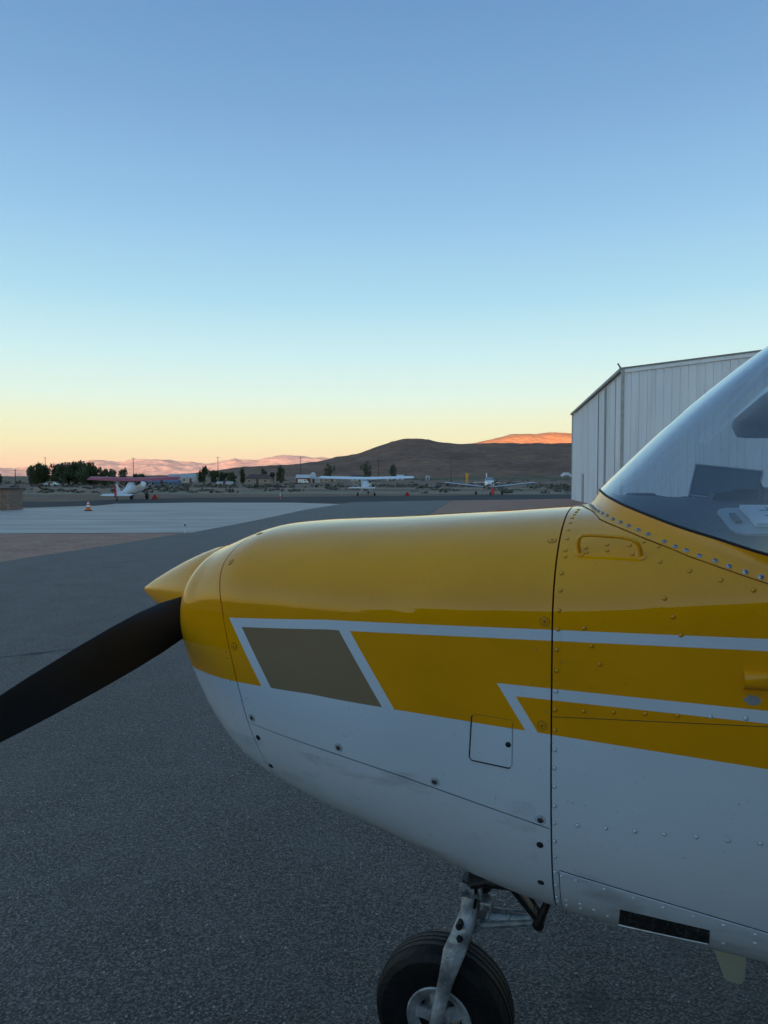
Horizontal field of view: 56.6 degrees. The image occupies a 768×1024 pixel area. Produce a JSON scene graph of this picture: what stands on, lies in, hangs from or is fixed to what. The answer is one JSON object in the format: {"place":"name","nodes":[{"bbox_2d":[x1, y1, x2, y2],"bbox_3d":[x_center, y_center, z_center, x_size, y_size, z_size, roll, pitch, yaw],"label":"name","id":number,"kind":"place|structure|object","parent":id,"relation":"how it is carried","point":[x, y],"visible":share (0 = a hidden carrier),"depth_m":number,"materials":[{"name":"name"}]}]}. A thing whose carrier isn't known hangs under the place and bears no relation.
{"place":"outdoors","nodes":[
{"label":"outdoors","id":0,"kind":"place"},
{"bbox_2d":[0,533,181,561],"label":"dirt verge","id":1,"kind":"structure","parent":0,"point":[16,546],"depth_m":19.28,"materials":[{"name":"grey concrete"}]},
{"bbox_2d":[0,455,329,475],"bbox_3d":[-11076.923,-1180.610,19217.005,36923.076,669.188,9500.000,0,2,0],"label":"mountain range","id":2,"kind":"structure","parent":0,"point":[150,467],"depth_m":17131.03,"materials":[{"name":"brown stone"}]},
{"bbox_2d":[0,503,337,533],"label":"concrete pad","id":3,"kind":"object","parent":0,"point":[147,518],"visible":0.91,"depth_m":32.75,"materials":[{"name":"grey concrete"}]},
{"bbox_2d":[0,488,24,509],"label":"equipment shed","id":4,"kind":"structure","parent":3,"relation":"on","point":[11,498],"depth_m":40.03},
{"bbox_2d":[84,501,92,510],"bbox_3d":[-16.180,-0.335,39.022,0.400,0.540,0.400,-1,3,-17],"label":"traffic cone","id":5,"kind":"object","parent":3,"relation":"on","point":[88,508],"visible":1,"depth_m":38.94,"materials":[{"name":"orange rubber"}]},
{"bbox_2d":[0,476,570,533],"bbox_3d":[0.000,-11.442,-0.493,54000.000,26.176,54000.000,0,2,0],"label":"ground","id":6,"kind":"structure","parent":0,"point":[58,497],"depth_m":141.94,"materials":[{"name":"brown soil"}]},
{"bbox_2d":[26,465,36,483],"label":"tree","id":7,"kind":"object","parent":6,"relation":"on","point":[30,472],"visible":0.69,"depth_m":260.85,"materials":[{"name":"green plant"}]},
{"bbox_2d":[32,462,45,483],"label":"tree","id":8,"kind":"object","parent":6,"relation":"on","point":[38,476],"visible":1,"depth_m":256.90,"materials":[{"name":"green plant"}]},
{"bbox_2d":[41,464,51,482],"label":"tree","id":9,"kind":"object","parent":6,"relation":"on","point":[47,473],"visible":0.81,"depth_m":261.23,"materials":[{"name":"green plant"}]},
{"bbox_2d":[44,482,59,485],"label":"car","id":10,"kind":"object","parent":6,"relation":"on","point":[53,483],"visible":0.82,"depth_m":223.99,"materials":[{"name":"paint"}]},
{"bbox_2d":[49,463,60,482],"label":"tree","id":11,"kind":"object","parent":6,"relation":"on","point":[53,477],"visible":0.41,"depth_m":260.64,"materials":[{"name":"green plant"}]},
{"bbox_2d":[55,462,69,484],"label":"tree","id":12,"kind":"object","parent":6,"relation":"on","point":[61,473],"visible":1,"depth_m":256.86,"materials":[{"name":"green plant"}]},
{"bbox_2d":[65,462,70,484],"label":"tree","id":13,"kind":"object","parent":6,"relation":"on","point":[69,479],"visible":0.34,"depth_m":260.87,"materials":[{"name":"green plant"}]},
{"bbox_2d":[68,461,79,484],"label":"tree","id":14,"kind":"object","parent":6,"relation":"on","point":[72,472],"visible":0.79,"depth_m":258.54,"materials":[{"name":"green plant"}]},
{"bbox_2d":[75,460,89,484],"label":"tree","id":15,"kind":"object","parent":6,"relation":"on","point":[82,473],"visible":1,"depth_m":256.70,"materials":[{"name":"green plant"}]},
{"bbox_2d":[86,462,93,484],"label":"tree","id":16,"kind":"object","parent":6,"relation":"on","point":[91,464],"visible":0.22,"depth_m":263.37,"materials":[{"name":"green plant"}]},
{"bbox_2d":[89,465,101,484],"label":"tree","id":17,"kind":"object","parent":6,"relation":"on","point":[94,470],"visible":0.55,"depth_m":260.82,"materials":[{"name":"green plant"}]},
{"bbox_2d":[96,468,113,484],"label":"tree","id":18,"kind":"object","parent":6,"relation":"on","point":[104,473],"visible":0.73,"depth_m":257.41,"materials":[{"name":"green plant"}]},
{"bbox_2d":[109,468,116,484],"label":"tree","id":19,"kind":"object","parent":6,"relation":"on","point":[114,473],"visible":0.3,"depth_m":279.20,"materials":[{"name":"green plant"}]},
{"bbox_2d":[118,468,127,483],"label":"tree","id":20,"kind":"object","parent":6,"relation":"on","point":[122,472],"visible":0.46,"depth_m":249.26,"materials":[{"name":"green plant"}]},
{"bbox_2d":[147,479,181,485],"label":"storage building","id":21,"kind":"structure","parent":6,"relation":"on","point":[177,482],"depth_m":258.81,"materials":[{"name":"grey metal"}]},
{"bbox_2d":[180,474,196,482],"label":"house","id":22,"kind":"structure","parent":6,"relation":"on","point":[186,478],"depth_m":352.69,"materials":[{"name":"grey metal"}]},
{"bbox_2d":[198,465,210,482],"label":"tree","id":23,"kind":"object","parent":6,"relation":"on","point":[202,475],"visible":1,"depth_m":298.71,"materials":[{"name":"green plant"}]},
{"bbox_2d":[210,470,218,483],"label":"tree","id":24,"kind":"object","parent":6,"relation":"on","point":[214,474],"visible":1,"depth_m":309.03,"materials":[{"name":"green plant"}]},
{"bbox_2d":[218,472,228,481],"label":"tree","id":25,"kind":"object","parent":6,"relation":"on","point":[222,476],"visible":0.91,"depth_m":314.01,"materials":[{"name":"green plant"}]},
{"bbox_2d":[217,480,232,483],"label":"trailer","id":26,"kind":"object","parent":6,"relation":"on","point":[223,482],"visible":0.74,"depth_m":298.25,"materials":[{"name":"white metal"}]},
{"bbox_2d":[226,471,236,483],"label":"tree","id":27,"kind":"object","parent":6,"relation":"on","point":[232,477],"visible":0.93,"depth_m":310.98,"materials":[{"name":"green plant"}]},
{"bbox_2d":[240,468,244,483],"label":"tree","id":28,"kind":"object","parent":6,"relation":"on","point":[242,477],"visible":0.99,"depth_m":314.86,"materials":[{"name":"green plant"}]},
{"bbox_2d":[244,474,272,483],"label":"house","id":29,"kind":"structure","parent":6,"relation":"on","point":[260,478],"depth_m":331.43,"materials":[{"name":"white metal"}]},
{"bbox_2d":[276,465,284,483],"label":"tree","id":30,"kind":"object","parent":6,"relation":"on","point":[279,475],"visible":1,"depth_m":328.90,"materials":[{"name":"green plant"}]},
{"bbox_2d":[1,478,570,492],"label":"scrub","id":31,"kind":"object","parent":6,"relation":"on","point":[556,487],"visible":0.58,"depth_m":170.38,"materials":[{"name":"plant"}]},
{"bbox_2d":[22,491,570,493],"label":"grass strip","id":32,"kind":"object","parent":6,"relation":"on","point":[333,492],"depth_m":103.51,"materials":[{"name":"brown plant"}]},
{"bbox_2d":[26,488,570,488],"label":"grass strip","id":33,"kind":"object","parent":6,"relation":"on","point":[300,488],"depth_m":160.68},
{"bbox_2d":[296,475,310,482],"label":"barn","id":34,"kind":"structure","parent":6,"relation":"on","point":[307,477],"depth_m":347.66,"materials":[{"name":"white metal"}]},
{"bbox_2d":[298,479,308,483],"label":"van","id":35,"kind":"object","parent":6,"relation":"on","point":[300,481],"visible":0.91,"depth_m":328.84,"materials":[{"name":"paint"}]},
{"bbox_2d":[310,477,319,482],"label":"house","id":36,"kind":"structure","parent":6,"relation":"on","point":[314,479],"depth_m":353.66,"materials":[{"name":"grey metal"}]},
{"bbox_2d":[323,479,335,481],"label":"house","id":37,"kind":"structure","parent":6,"relation":"on","point":[329,480],"depth_m":397.61,"materials":[{"name":"white metal"}]},
{"bbox_2d":[324,463,335,475],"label":"tree","id":38,"kind":"object","parent":6,"relation":"on","point":[329,470],"visible":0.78,"depth_m":418.65,"materials":[{"name":"green plant"}]},
{"bbox_2d":[351,475,363,480],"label":"house","id":39,"kind":"structure","parent":6,"relation":"on","point":[356,476],"depth_m":428.02,"materials":[{"name":"white metal"}]},
{"bbox_2d":[360,461,371,476],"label":"tree","id":40,"kind":"object","parent":6,"relation":"on","point":[366,468],"visible":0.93,"depth_m":418.48,"materials":[{"name":"green plant"}]},
{"bbox_2d":[319,476,413,495],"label":"parked airplane","id":41,"kind":"object","parent":6,"relation":"on","point":[366,485],"visible":1,"depth_m":79.19,"materials":[{"name":"white paint"}]},
{"bbox_2d":[389,464,396,479],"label":"tree","id":42,"kind":"object","parent":6,"relation":"on","point":[392,472],"visible":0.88,"depth_m":478.68,"materials":[{"name":"green plant"}]},
{"bbox_2d":[444,473,534,494],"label":"parked airplane","id":43,"kind":"object","parent":6,"relation":"on","point":[489,482],"visible":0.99,"depth_m":84.94,"materials":[{"name":"white paint"}]},
{"bbox_2d":[23,494,570,506],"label":"taxiway","id":44,"kind":"structure","parent":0,"point":[334,499],"depth_m":63.61,"materials":[{"name":"grey asphalt"}]},
{"bbox_2d":[87,476,180,500],"bbox_3d":[-21.796,-2.096,62.359,6.629,2.045,6.509,-2,3,-37],"label":"parked airplane","id":45,"kind":"object","parent":44,"relation":"on","point":[134,485],"visible":1,"depth_m":62.03,"materials":[{"name":"white paint"}]},
{"bbox_2d":[155,438,571,476],"bbox_3d":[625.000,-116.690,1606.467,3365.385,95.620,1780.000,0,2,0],"label":"hill","id":46,"kind":"structure","parent":0,"point":[417,457],"depth_m":1099.44,"materials":[{"name":"brown soil"}]},
{"bbox_2d":[0,500,767,1023],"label":"apron","id":47,"kind":"object","parent":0,"point":[314,904],"visible":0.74,"depth_m":2.87,"materials":[{"name":"grey asphalt"}]},
{"bbox_2d":[0,346,767,1023],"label":"light airplane","id":48,"kind":"object","parent":47,"relation":"on","point":[566,708],"visible":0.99,"depth_m":1.46,"materials":[{"name":"yellow paint"}]},
{"bbox_2d":[626,493,655,495],"bbox_3d":[0.636,-0.035,1.772,0.072,0.024,0.060,1,3,20],"label":"gps unit","id":49,"kind":"object","parent":48,"relation":"attached to","point":[645,494],"visible":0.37,"depth_m":1.74,"materials":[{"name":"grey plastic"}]},
{"bbox_2d":[688,464,763,499],"bbox_3d":[0.837,-0.069,1.750,0.163,0.102,0.042,2,3,34],"label":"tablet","id":50,"kind":"object","parent":48,"relation":"on","point":[706,480],"visible":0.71,"depth_m":1.75,"materials":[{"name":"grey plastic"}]},
{"bbox_2d":[717,505,767,535],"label":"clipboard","id":51,"kind":"object","parent":48,"relation":"on","point":[748,520],"visible":1,"depth_m":1.42,"materials":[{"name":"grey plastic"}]},
{"bbox_2d":[0,0,767,467],"label":"sky","id":52,"kind":"structure","parent":0,"point":[230,229],"materials":[{"name":"blue"}]},
{"bbox_2d":[409,477,570,478],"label":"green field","id":53,"kind":"structure","parent":0,"point":[493,477],"depth_m":735.98,"materials":[{"name":"plant"}]},
{"bbox_2d":[432,499,587,513],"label":"dirt verge","id":54,"kind":"structure","parent":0,"point":[457,506],"depth_m":49.98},
{"bbox_2d":[560,350,767,503],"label":"hangar","id":55,"kind":"structure","parent":54,"relation":"on","point":[622,417],"depth_m":37.53,"materials":[{"name":"metal"}]},
{"bbox_2d":[581,474,583,501],"bbox_3d":[15.236,-1.839,54.774,0.070,2.200,1.000,0,2,9],"label":"door","id":56,"kind":"structure","parent":55,"relation":"in","point":[582,485],"depth_m":54.57,"materials":[{"name":"metal"}]},
{"bbox_2d":[470,432,571,443],"bbox_3d":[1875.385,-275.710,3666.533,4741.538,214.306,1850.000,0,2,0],"label":"hill","id":57,"kind":"structure","parent":0,"point":[552,438],"depth_m":3171.99,"materials":[{"name":"soil"}]}
]}

